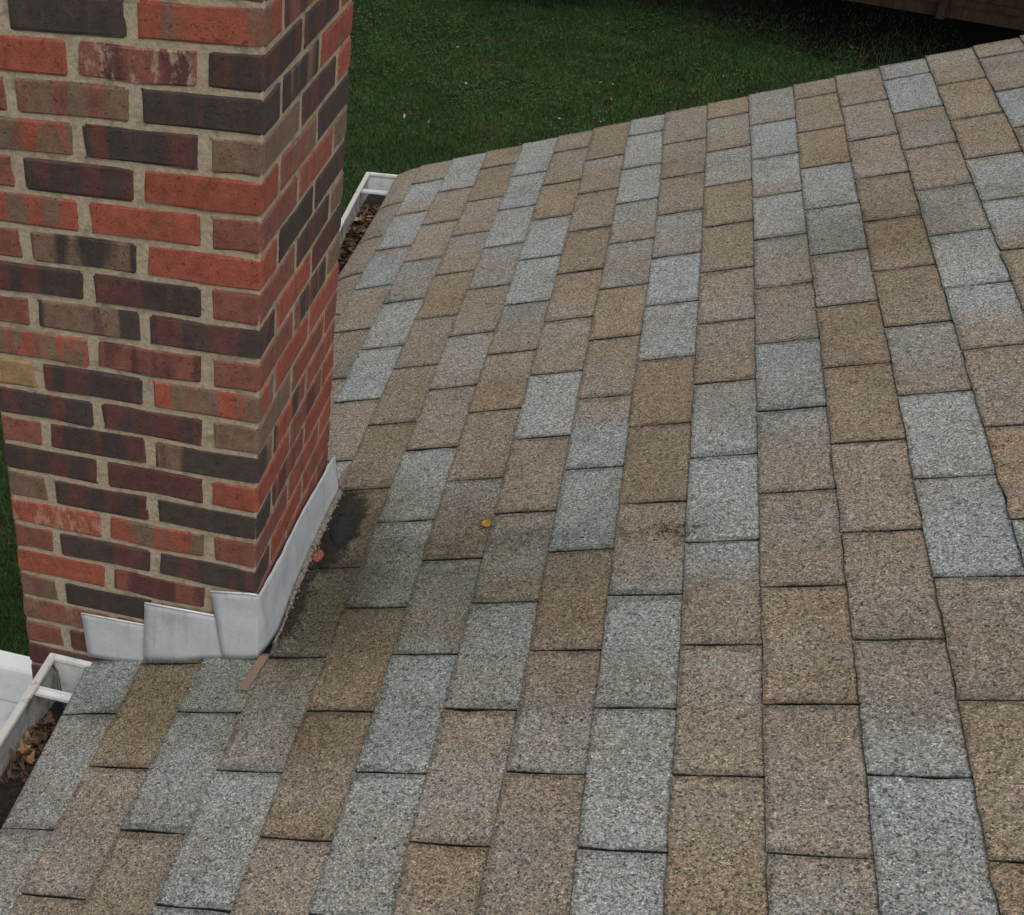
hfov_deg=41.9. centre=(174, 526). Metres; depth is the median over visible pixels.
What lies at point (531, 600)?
dirt crumb
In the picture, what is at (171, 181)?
brick chimney
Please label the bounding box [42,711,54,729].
fallen leaf
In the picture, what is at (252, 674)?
lath strip
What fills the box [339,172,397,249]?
rain gutter
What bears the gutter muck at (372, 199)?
in the rain gutter at (376, 183)
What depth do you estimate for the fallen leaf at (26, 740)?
2.84 m
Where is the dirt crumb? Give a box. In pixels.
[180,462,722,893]
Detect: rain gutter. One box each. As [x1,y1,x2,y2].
[0,653,91,777]
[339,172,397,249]
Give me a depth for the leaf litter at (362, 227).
5.12 m
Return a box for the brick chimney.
[0,0,352,678]
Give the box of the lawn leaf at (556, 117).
[4,3,853,543]
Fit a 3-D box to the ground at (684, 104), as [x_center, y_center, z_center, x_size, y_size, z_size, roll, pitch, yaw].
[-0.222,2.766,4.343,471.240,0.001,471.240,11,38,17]
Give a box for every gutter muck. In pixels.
[0,701,77,828]
[338,194,385,273]
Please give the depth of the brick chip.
3.01 m
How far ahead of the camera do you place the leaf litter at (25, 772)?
2.81 m
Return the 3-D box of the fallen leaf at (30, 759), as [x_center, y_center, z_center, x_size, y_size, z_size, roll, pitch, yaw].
[-0.324,0.513,2.795,0.030,0.032,0.028,-5,37,-4]
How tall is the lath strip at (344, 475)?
0.006 m
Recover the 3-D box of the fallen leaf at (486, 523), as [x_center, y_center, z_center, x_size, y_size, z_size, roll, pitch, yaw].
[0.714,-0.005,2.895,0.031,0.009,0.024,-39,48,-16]
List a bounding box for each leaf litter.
[0,720,55,782]
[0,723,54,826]
[338,203,379,273]
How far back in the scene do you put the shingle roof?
2.62 m
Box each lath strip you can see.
[238,656,267,690]
[338,465,350,486]
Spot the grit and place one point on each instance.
(307, 592)
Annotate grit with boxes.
[280,487,358,638]
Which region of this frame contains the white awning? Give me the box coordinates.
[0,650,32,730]
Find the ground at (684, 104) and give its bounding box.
[0,0,886,655]
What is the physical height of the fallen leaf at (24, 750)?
0.032 m
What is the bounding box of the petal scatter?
[403,18,797,122]
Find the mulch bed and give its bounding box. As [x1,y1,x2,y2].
[466,0,1023,65]
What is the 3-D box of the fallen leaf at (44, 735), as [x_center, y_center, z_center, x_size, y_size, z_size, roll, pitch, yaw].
[-0.299,0.471,2.855,0.036,0.030,0.028,-10,48,17]
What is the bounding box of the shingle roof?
[0,35,1023,914]
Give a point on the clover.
(437, 7)
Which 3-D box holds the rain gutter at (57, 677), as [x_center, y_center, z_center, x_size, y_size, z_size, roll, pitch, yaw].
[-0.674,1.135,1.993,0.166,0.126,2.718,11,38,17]
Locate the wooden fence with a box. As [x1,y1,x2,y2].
[847,0,1023,30]
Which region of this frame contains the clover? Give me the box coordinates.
[349,0,867,146]
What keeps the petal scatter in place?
on the ground at (684, 104)
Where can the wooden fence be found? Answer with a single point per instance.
(1006, 13)
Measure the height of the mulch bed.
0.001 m
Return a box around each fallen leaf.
[10,748,22,761]
[17,738,33,755]
[22,730,32,747]
[22,750,34,765]
[27,730,41,744]
[34,730,47,740]
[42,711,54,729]
[481,519,489,527]
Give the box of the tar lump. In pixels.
[331,513,353,544]
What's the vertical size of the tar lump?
0.015 m
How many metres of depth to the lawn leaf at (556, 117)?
15.47 m
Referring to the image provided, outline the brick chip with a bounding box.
[312,549,323,561]
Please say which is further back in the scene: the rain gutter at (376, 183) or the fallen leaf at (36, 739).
the rain gutter at (376, 183)

